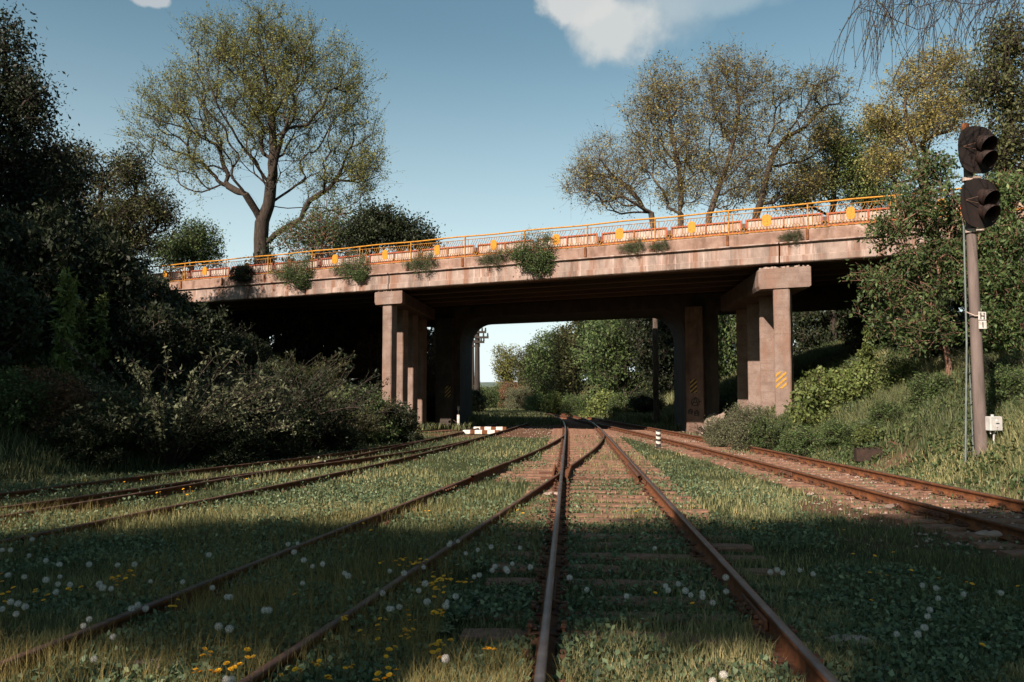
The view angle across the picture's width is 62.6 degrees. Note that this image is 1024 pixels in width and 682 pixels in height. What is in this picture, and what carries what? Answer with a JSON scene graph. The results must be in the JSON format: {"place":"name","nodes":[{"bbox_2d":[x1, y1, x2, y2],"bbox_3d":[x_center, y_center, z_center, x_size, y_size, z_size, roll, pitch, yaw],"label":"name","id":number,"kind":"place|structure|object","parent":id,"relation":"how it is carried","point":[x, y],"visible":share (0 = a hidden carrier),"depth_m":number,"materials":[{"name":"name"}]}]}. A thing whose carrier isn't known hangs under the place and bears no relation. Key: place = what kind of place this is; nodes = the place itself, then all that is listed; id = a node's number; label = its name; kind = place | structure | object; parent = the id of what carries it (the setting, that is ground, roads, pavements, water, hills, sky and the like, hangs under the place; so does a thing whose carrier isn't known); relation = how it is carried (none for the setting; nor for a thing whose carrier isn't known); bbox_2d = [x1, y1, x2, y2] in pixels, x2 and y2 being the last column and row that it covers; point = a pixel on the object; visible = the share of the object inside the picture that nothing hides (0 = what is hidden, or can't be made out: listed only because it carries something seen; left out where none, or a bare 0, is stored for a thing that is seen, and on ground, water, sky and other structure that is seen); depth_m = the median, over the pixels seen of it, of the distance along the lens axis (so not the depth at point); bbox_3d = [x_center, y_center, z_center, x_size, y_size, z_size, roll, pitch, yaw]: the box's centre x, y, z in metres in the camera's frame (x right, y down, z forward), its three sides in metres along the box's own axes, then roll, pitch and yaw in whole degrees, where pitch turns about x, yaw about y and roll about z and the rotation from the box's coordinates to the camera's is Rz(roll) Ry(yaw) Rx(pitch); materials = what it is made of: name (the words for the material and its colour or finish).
{"place":"outdoors","nodes":[
{"label":"outdoors","id":0,"kind":"place"},
{"bbox_2d":[0,340,1023,681],"bbox_3d":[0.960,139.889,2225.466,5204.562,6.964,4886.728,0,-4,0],"label":"ground","id":1,"kind":"structure","parent":0,"point":[524,435],"depth_m":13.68,"materials":[{"name":"green plant"}]},
{"bbox_2d":[0,203,44,266],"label":"shrub","id":2,"kind":"object","parent":1,"relation":"on","point":[12,219],"visible":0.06,"depth_m":25.39,"materials":[{"name":"green plant"}]},
{"bbox_2d":[0,364,57,438],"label":"shrub","id":3,"kind":"object","parent":1,"relation":"on","point":[11,390],"visible":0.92,"depth_m":17.35,"materials":[{"name":"green plant"}]},
{"bbox_2d":[3,190,88,301],"bbox_3d":[-15.839,-2.364,28.209,3.819,5.175,4.271,0,-4,-3],"label":"shrub","id":4,"kind":"object","parent":1,"relation":"on","point":[49,214],"visible":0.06,"depth_m":27.52,"materials":[{"name":"green plant"}]},
{"bbox_2d":[0,0,97,228],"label":"leafy tree","id":5,"kind":"object","parent":1,"relation":"on","point":[22,181],"visible":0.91,"depth_m":30.17,"materials":[{"name":"green plant"}]},
{"bbox_2d":[0,209,100,357],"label":"shrub","id":6,"kind":"object","parent":1,"relation":"on","point":[45,252],"visible":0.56,"depth_m":21.67,"materials":[{"name":"green plant"}]},
{"bbox_2d":[13,359,101,435],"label":"shrub","id":7,"kind":"object","parent":1,"relation":"on","point":[63,394],"visible":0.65,"depth_m":18.01,"materials":[{"name":"green plant"}]},
{"bbox_2d":[5,134,112,230],"bbox_3d":[-18.544,-4.459,33.156,5.754,7.824,4.658,0,-4,0],"label":"leafy tree","id":8,"kind":"object","parent":1,"relation":"on","point":[75,188],"visible":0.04,"depth_m":33.55,"materials":[{"name":"green plant"}]},
{"bbox_2d":[45,266,81,385],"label":"shrub","id":9,"kind":"object","parent":1,"relation":"on","point":[70,292],"visible":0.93,"depth_m":19.96,"materials":[{"name":"green plant"}]},
{"bbox_2d":[30,407,129,469],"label":"shrub","id":10,"kind":"object","parent":1,"relation":"on","point":[93,440],"visible":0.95,"depth_m":17.47,"materials":[{"name":"green plant"}]},
{"bbox_2d":[67,299,94,382],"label":"shrub","id":11,"kind":"object","parent":1,"relation":"on","point":[82,325],"visible":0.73,"depth_m":20.77,"materials":[{"name":"green plant"}]},
{"bbox_2d":[87,292,113,377],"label":"shrub","id":12,"kind":"object","parent":1,"relation":"on","point":[102,321],"visible":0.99,"depth_m":22.06,"materials":[{"name":"green plant"}]},
{"bbox_2d":[46,225,159,358],"bbox_3d":[-11.725,-1.049,23.602,3.182,4.313,3.560,1,-4,-11],"label":"shrub","id":13,"kind":"object","parent":1,"relation":"on","point":[118,278],"visible":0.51,"depth_m":23.09,"materials":[{"name":"green plant"}]},
{"bbox_2d":[75,209,151,267],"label":"shrub","id":14,"kind":"object","parent":1,"relation":"on","point":[107,230],"visible":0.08,"depth_m":28.51,"materials":[{"name":"green plant"}]},
{"bbox_2d":[79,390,157,453],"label":"shrub","id":15,"kind":"object","parent":1,"relation":"on","point":[125,436],"visible":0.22,"depth_m":18.64,"materials":[{"name":"green plant"}]},
{"bbox_2d":[60,131,191,264],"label":"leafy tree","id":16,"kind":"object","parent":1,"relation":"on","point":[129,211],"visible":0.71,"depth_m":41.20,"materials":[{"name":"green plant"}]},
{"bbox_2d":[83,294,208,397],"bbox_3d":[-9.945,0.266,22.978,3.006,3.289,3.264,-2,-4,26],"label":"shrub","id":17,"kind":"object","parent":1,"relation":"on","point":[144,333],"visible":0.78,"depth_m":22.64,"materials":[{"name":"green plant"}]},
{"bbox_2d":[136,262,178,309],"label":"shrub","id":18,"kind":"object","parent":1,"relation":"on","point":[152,289],"visible":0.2,"depth_m":28.91,"materials":[{"name":"green plant"}]},
{"bbox_2d":[49,332,295,467],"bbox_3d":[-7.738,1.407,19.492,5.744,3.149,5.472,-3,-5,43],"label":"shrub","id":19,"kind":"object","parent":1,"relation":"on","point":[185,442],"visible":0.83,"depth_m":18.74,"materials":[{"name":"green plant"}]},
{"bbox_2d":[142,212,233,272],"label":"leafy tree","id":20,"kind":"object","parent":1,"relation":"on","point":[194,245],"visible":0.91,"depth_m":47.03,"materials":[{"name":"green plant"}]},
{"bbox_2d":[160,289,246,387],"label":"shrub","id":21,"kind":"object","parent":1,"relation":"on","point":[210,323],"visible":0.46,"depth_m":25.18,"materials":[{"name":"green plant"}]},
{"bbox_2d":[0,344,419,483],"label":"bank grass","id":22,"kind":"structure","parent":1,"relation":"on","point":[115,468],"depth_m":17.93,"materials":[{"name":"green plant"}]},
{"bbox_2d":[129,376,315,458],"bbox_3d":[-7.401,1.934,20.536,4.431,2.308,4.221,2,-4,-32],"label":"shrub","id":23,"kind":"object","parent":1,"relation":"on","point":[266,428],"visible":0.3,"depth_m":20.02,"materials":[{"name":"green plant"}]},
{"bbox_2d":[187,422,270,467],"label":"shrub","id":24,"kind":"object","parent":1,"relation":"on","point":[226,450],"visible":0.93,"depth_m":19.48,"materials":[{"name":"green plant"}]},
{"bbox_2d":[0,438,473,514],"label":"railway track","id":25,"kind":"structure","parent":1,"relation":"on","point":[74,499],"depth_m":16.33,"materials":[{"name":"metal"}]},
{"bbox_2d":[220,329,276,384],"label":"shrub","id":26,"kind":"object","parent":1,"relation":"on","point":[239,343],"visible":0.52,"depth_m":27.82,"materials":[{"name":"green plant"}]},
{"bbox_2d":[111,0,403,341],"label":"poplar tree","id":27,"kind":"object","parent":1,"relation":"on","point":[264,212],"visible":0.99,"depth_m":52.32,"materials":[{"name":"green plant"}]},
{"bbox_2d":[156,346,371,450],"bbox_3d":[-6.840,1.610,23.039,5.388,3.186,5.714,2,-4,-32],"label":"shrub","id":28,"kind":"object","parent":1,"relation":"on","point":[297,400],"visible":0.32,"depth_m":22.36,"materials":[{"name":"green plant"}]},
{"bbox_2d":[0,413,547,546],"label":"railway track","id":29,"kind":"structure","parent":1,"relation":"on","point":[102,502],"depth_m":14.19,"materials":[{"name":"metal"}]},
{"bbox_2d":[241,241,325,364],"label":"bush","id":30,"kind":"object","parent":1,"relation":"on","point":[287,338],"visible":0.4,"depth_m":43.62,"materials":[{"name":"green plant"}]},
{"bbox_2d":[251,404,324,459],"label":"shrub","id":31,"kind":"object","parent":1,"relation":"on","point":[290,447],"visible":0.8,"depth_m":21.79,"materials":[{"name":"green plant"}]},
{"bbox_2d":[0,431,605,681],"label":"railway track","id":32,"kind":"structure","parent":1,"relation":"on","point":[259,674],"depth_m":6.92,"materials":[{"name":"metal"}]},
{"bbox_2d":[265,350,354,393],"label":"shrub","id":33,"kind":"object","parent":1,"relation":"on","point":[342,364],"visible":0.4,"depth_m":30.63,"materials":[{"name":"green plant"}]},
{"bbox_2d":[217,360,406,452],"bbox_3d":[-6.072,1.914,24.598,5.224,2.912,4.926,-1,-4,12],"label":"shrub","id":34,"kind":"object","parent":1,"relation":"on","point":[330,423],"visible":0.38,"depth_m":23.95,"materials":[{"name":"green plant"}]},
{"bbox_2d":[274,309,350,368],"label":"abutment","id":35,"kind":"object","parent":1,"relation":"on","point":[338,336],"visible":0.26,"depth_m":45.08,"materials":[{"name":"green plant"}]},
{"bbox_2d":[265,193,369,349],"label":"leafy tree","id":36,"kind":"object","parent":1,"relation":"on","point":[321,230],"visible":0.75,"depth_m":50.12,"materials":[{"name":"green plant"}]},
{"bbox_2d":[311,420,368,452],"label":"shrub","id":37,"kind":"object","parent":1,"relation":"on","point":[334,441],"visible":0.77,"depth_m":24.55,"materials":[{"name":"green plant"}]},
{"bbox_2d":[306,391,401,443],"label":"shrub","id":38,"kind":"object","parent":1,"relation":"on","point":[370,426],"visible":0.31,"depth_m":26.84,"materials":[{"name":"green plant"}]},
{"bbox_2d":[332,325,382,387],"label":"shrub","id":39,"kind":"object","parent":1,"relation":"on","point":[364,337],"visible":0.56,"depth_m":49.09,"materials":[{"name":"green plant"}]},
{"bbox_2d":[335,382,406,443],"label":"shrub","id":40,"kind":"object","parent":1,"relation":"on","point":[376,434],"visible":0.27,"depth_m":28.47,"materials":[{"name":"green plant"}]},
{"bbox_2d":[327,193,451,387],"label":"leafy tree","id":41,"kind":"object","parent":1,"relation":"on","point":[384,224],"visible":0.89,"depth_m":48.93,"materials":[{"name":"green plant"}]},
{"bbox_2d":[372,399,426,442],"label":"shrub","id":42,"kind":"object","parent":1,"relation":"on","point":[407,435],"visible":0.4,"depth_m":29.23,"materials":[{"name":"green plant"}]},
{"bbox_2d":[489,342,522,398],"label":"leafy tree","id":43,"kind":"object","parent":1,"relation":"on","point":[503,369],"visible":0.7,"depth_m":107.00,"materials":[{"name":"green plant"}]},
{"bbox_2d":[0,349,1023,681],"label":"clover","id":44,"kind":"object","parent":1,"relation":"on","point":[966,655],"visible":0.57,"depth_m":6.49,"materials":[{"name":"green plant"}]},
{"bbox_2d":[0,496,1023,681],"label":"dry grass","id":45,"kind":"structure","parent":1,"relation":"on","point":[197,607],"depth_m":6.09,"materials":[{"name":"green plant"}]},
{"bbox_2d":[502,384,531,408],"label":"shrub","id":46,"kind":"object","parent":1,"relation":"on","point":[515,397],"visible":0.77,"depth_m":87.37,"materials":[{"name":"green plant"}]},
{"bbox_2d":[311,366,736,429],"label":"grass","id":47,"kind":"structure","parent":1,"relation":"on","point":[509,416],"depth_m":46.76,"materials":[{"name":"green plant"}]},
{"bbox_2d":[512,339,545,398],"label":"leafy tree","id":48,"kind":"object","parent":1,"relation":"on","point":[522,367],"visible":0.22,"depth_m":91.30,"materials":[{"name":"green plant"}]},
{"bbox_2d":[518,325,571,398],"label":"leafy tree","id":49,"kind":"object","parent":1,"relation":"on","point":[542,367],"visible":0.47,"depth_m":79.58,"materials":[{"name":"green plant"}]},
{"bbox_2d":[538,390,565,414],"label":"shrub","id":50,"kind":"object","parent":1,"relation":"on","point":[552,401],"visible":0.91,"depth_m":69.37,"materials":[{"name":"green plant"}]},
{"bbox_2d":[540,320,594,401],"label":"leafy tree","id":51,"kind":"object","parent":1,"relation":"on","point":[563,360],"visible":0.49,"depth_m":71.01,"materials":[{"name":"green plant"}]},
{"bbox_2d":[558,393,590,417],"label":"shrub","id":52,"kind":"object","parent":1,"relation":"on","point":[571,402],"visible":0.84,"depth_m":61.56,"materials":[{"name":"green plant"}]},
{"bbox_2d":[161,211,1023,432],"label":"road bridge","id":53,"kind":"structure","parent":1,"relation":"on","point":[763,286],"depth_m":35.61,"materials":[{"name":"concrete"}]},
{"bbox_2d":[268,251,319,288],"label":"shrub","id":54,"kind":"object","parent":53,"relation":"on","point":[303,267],"visible":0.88,"depth_m":37.41,"materials":[{"name":"green plant"}]},
{"bbox_2d":[329,248,371,281],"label":"shrub","id":55,"kind":"object","parent":53,"relation":"on","point":[360,261],"visible":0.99,"depth_m":36.01,"materials":[{"name":"green plant"}]},
{"bbox_2d":[402,248,439,275],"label":"shrub","id":56,"kind":"object","parent":53,"relation":"on","point":[419,263],"visible":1,"depth_m":34.45,"materials":[{"name":"green plant"}]},
{"bbox_2d":[499,225,561,270],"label":"shrub","id":57,"kind":"object","parent":53,"relation":"on","point":[537,248],"visible":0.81,"depth_m":32.31,"materials":[{"name":"green plant"}]},
{"bbox_2d":[509,246,557,278],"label":"shrub","id":58,"kind":"object","parent":53,"relation":"attached to","point":[543,258],"visible":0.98,"depth_m":31.91,"materials":[{"name":"green plant"}]},
{"bbox_2d":[147,198,1023,281],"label":"crash barrier","id":59,"kind":"object","parent":53,"relation":"on","point":[572,239],"visible":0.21,"depth_m":32.01,"materials":[{"name":"white metal"}]},
{"bbox_2d":[149,188,1023,288],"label":"bridge railing","id":60,"kind":"object","parent":53,"relation":"on","point":[766,218],"visible":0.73,"depth_m":31.69,"materials":[{"name":"metal"}]},
{"bbox_2d":[578,388,614,418],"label":"shrub","id":61,"kind":"object","parent":1,"relation":"on","point":[595,405],"visible":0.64,"depth_m":56.34,"materials":[{"name":"green plant"}]},
{"bbox_2d":[567,320,638,397],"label":"leafy tree","id":62,"kind":"object","parent":1,"relation":"on","point":[588,328],"visible":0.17,"depth_m":65.09,"materials":[{"name":"green plant"}]},
{"bbox_2d":[552,119,660,423],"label":"budding tree","id":63,"kind":"object","parent":1,"relation":"on","point":[599,178],"visible":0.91,"depth_m":46.28,"materials":[{"name":"dark green bark"},{"name":"yellow-green leaves"}]},
{"bbox_2d":[579,318,651,402],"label":"leafy tree","id":64,"kind":"object","parent":1,"relation":"on","point":[614,350],"visible":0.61,"depth_m":59.72,"materials":[{"name":"green plant"}]},
{"bbox_2d":[619,318,673,396],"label":"leafy tree","id":65,"kind":"object","parent":1,"relation":"on","point":[643,344],"visible":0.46,"depth_m":55.91,"materials":[{"name":"green plant"}]},
{"bbox_2d":[626,388,668,414],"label":"shrub","id":66,"kind":"object","parent":1,"relation":"on","point":[642,402],"visible":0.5,"depth_m":51.48,"materials":[{"name":"green plant"}]},
{"bbox_2d":[605,49,728,225],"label":"budding tree","id":67,"kind":"object","parent":1,"relation":"on","point":[679,191],"visible":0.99,"depth_m":44.48,"materials":[{"name":"green plant"}]},
{"bbox_2d":[460,411,898,681],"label":"railway track","id":68,"kind":"structure","parent":1,"relation":"on","point":[792,648],"depth_m":8.04,"materials":[{"name":"metal"}]},
{"bbox_2d":[700,412,743,447],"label":"shrub","id":69,"kind":"object","parent":1,"relation":"on","point":[717,442],"visible":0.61,"depth_m":26.31,"materials":[{"name":"green plant"}]},
{"bbox_2d":[718,314,736,377],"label":"shrub","id":70,"kind":"object","parent":1,"relation":"on","point":[727,344],"visible":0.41,"depth_m":48.92,"materials":[{"name":"green plant"}]},
{"bbox_2d":[681,27,792,222],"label":"budding tree","id":71,"kind":"object","parent":1,"relation":"on","point":[725,133],"visible":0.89,"depth_m":44.50,"materials":[{"name":"green plant"}]},
{"bbox_2d":[716,399,775,450],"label":"shrub","id":72,"kind":"object","parent":1,"relation":"on","point":[739,427],"visible":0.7,"depth_m":24.62,"materials":[{"name":"green plant"}]},
{"bbox_2d":[478,427,1020,559],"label":"ballast","id":73,"kind":"structure","parent":1,"relation":"on","point":[948,544],"depth_m":12.94,"materials":[{"name":"gravel"}]},
{"bbox_2d":[744,415,791,450],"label":"shrub","id":74,"kind":"object","parent":1,"relation":"on","point":[774,431],"visible":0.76,"depth_m":24.08,"materials":[{"name":"green plant"}]},
{"bbox_2d":[548,413,1023,559],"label":"railway track","id":75,"kind":"structure","parent":1,"relation":"on","point":[957,521],"depth_m":14.10,"materials":[{"name":"metal"}]},
{"bbox_2d":[774,424,825,456],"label":"shrub","id":76,"kind":"object","parent":1,"relation":"on","point":[805,439],"visible":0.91,"depth_m":22.23,"materials":[{"name":"green plant"}]},
{"bbox_2d":[737,49,864,218],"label":"budding tree","id":77,"kind":"object","parent":1,"relation":"on","point":[786,140],"visible":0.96,"depth_m":43.53,"materials":[{"name":"green plant"}]},
{"bbox_2d":[782,365,844,429],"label":"shrub","id":78,"kind":"object","parent":1,"relation":"on","point":[811,394],"visible":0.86,"depth_m":24.41,"materials":[{"name":"green plant"}]},
{"bbox_2d":[792,309,859,352],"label":"shrub","id":79,"kind":"object","parent":1,"relation":"on","point":[821,330],"visible":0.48,"depth_m":45.49,"materials":[{"name":"green plant"}]},
{"bbox_2d":[765,99,915,340],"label":"leafy tree","id":80,"kind":"object","parent":1,"relation":"on","point":[847,175],"visible":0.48,"depth_m":45.16,"materials":[{"name":"green plant"}]},
{"bbox_2d":[815,419,867,447],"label":"shrub","id":81,"kind":"object","parent":1,"relation":"on","point":[843,429],"visible":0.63,"depth_m":21.41,"materials":[{"name":"green plant"}]},
{"bbox_2d":[824,360,885,407],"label":"shrub","id":82,"kind":"object","parent":1,"relation":"on","point":[855,382],"visible":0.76,"depth_m":23.84,"materials":[{"name":"green plant"}]},
{"bbox_2d":[849,424,886,447],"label":"shrub","id":83,"kind":"object","parent":1,"relation":"on","point":[865,433],"visible":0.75,"depth_m":20.35,"materials":[{"name":"green plant"}]},
{"bbox_2d":[839,304,897,356],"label":"shrub","id":84,"kind":"object","parent":1,"relation":"on","point":[855,325],"visible":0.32,"depth_m":30.92,"materials":[{"name":"green plant"}]},
{"bbox_2d":[861,325,880,380],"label":"shrub","id":85,"kind":"object","parent":1,"relation":"on","point":[869,349],"visible":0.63,"depth_m":24.61,"materials":[{"name":"green plant"}]},
{"bbox_2d":[719,321,1023,499],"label":"bank grass","id":86,"kind":"structure","parent":1,"relation":"on","point":[884,395],"depth_m":19.63,"materials":[{"name":"green plant"}]},
{"bbox_2d":[861,399,921,425],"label":"shrub","id":87,"kind":"object","parent":1,"relation":"on","point":[880,410],"visible":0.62,"depth_m":20.63,"materials":[{"name":"green plant"}]},
{"bbox_2d":[871,356,920,390],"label":"shrub","id":88,"kind":"object","parent":1,"relation":"on","point":[889,373],"visible":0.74,"depth_m":23.59,"materials":[{"name":"green plant"}]},
{"bbox_2d":[846,34,990,199],"bbox_3d":[18.937,-7.354,38.558,6.998,13.709,4.080,0,-4,0],"label":"budding tree","id":89,"kind":"object","parent":1,"relation":"on","point":[924,128],"visible":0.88,"depth_m":38.45,"materials":[{"name":"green plant"}]},
{"bbox_2d":[837,145,1004,374],"bbox_3d":[10.796,-2.040,22.025,4.513,6.390,2.706,0,-4,0],"label":"maple tree","id":90,"kind":"object","parent":1,"relation":"on","point":[914,207],"visible":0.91,"depth_m":21.94,"materials":[{"name":"green plant"}]},
{"bbox_2d":[822,0,1023,108],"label":"willow tree","id":91,"kind":"object","parent":1,"relation":"on","point":[892,8],"visible":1,"depth_m":14.38,"materials":[{"name":"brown plant"}]},
{"bbox_2d":[893,370,959,407],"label":"shrub","id":92,"kind":"object","parent":1,"relation":"on","point":[920,387],"visible":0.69,"depth_m":20.36,"materials":[{"name":"green plant"}]},
{"bbox_2d":[918,308,969,357],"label":"shrub","id":93,"kind":"object","parent":1,"relation":"on","point":[961,319],"visible":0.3,"depth_m":24.24,"materials":[{"name":"green plant"}]},
{"bbox_2d":[915,211,999,317],"bbox_3d":[14.700,-1.931,26.771,3.560,4.672,3.182,-1,-4,17],"label":"shrub","id":94,"kind":"object","parent":1,"relation":"on","point":[951,304],"visible":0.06,"depth_m":26.52,"materials":[{"name":"green plant"}]},
{"bbox_2d":[958,123,1002,462],"bbox_3d":[8.870,-0.934,15.906,0.752,6.564,0.588,-3,-4,35],"label":"railway signal","id":95,"kind":"object","parent":1,"relation":"on","point":[979,195],"visible":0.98,"depth_m":15.97,"materials":[{"name":"metal"}]},
{"bbox_2d":[939,347,1023,376],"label":"shrub","id":96,"kind":"object","parent":1,"relation":"on","point":[988,363],"visible":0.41,"depth_m":19.21,"materials":[{"name":"green plant"}]},
{"bbox_2d":[941,0,1023,211],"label":"leafy tree","id":97,"kind":"object","parent":1,"relation":"on","point":[1008,99],"visible":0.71,"depth_m":30.33,"materials":[{"name":"green plant"}]},
{"bbox_2d":[950,163,1023,357],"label":"maple tree","id":98,"kind":"object","parent":1,"relation":"on","point":[998,284],"visible":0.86,"depth_m":20.91,"materials":[{"name":"green plant"}]},
{"bbox_2d":[984,362,1023,405],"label":"shrub","id":99,"kind":"object","parent":1,"relation":"on","point":[999,381],"visible":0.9,"depth_m":17.60,"materials":[{"name":"green plant"}]},
{"bbox_2d":[0,0,1023,381],"label":"sky","id":100,"kind":"structure","parent":0,"point":[489,100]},
{"bbox_2d":[372,368,736,425],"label":"bank grass","id":101,"kind":"structure","parent":0,"point":[666,413],"depth_m":47.88,"materials":[{"name":"green plant"}]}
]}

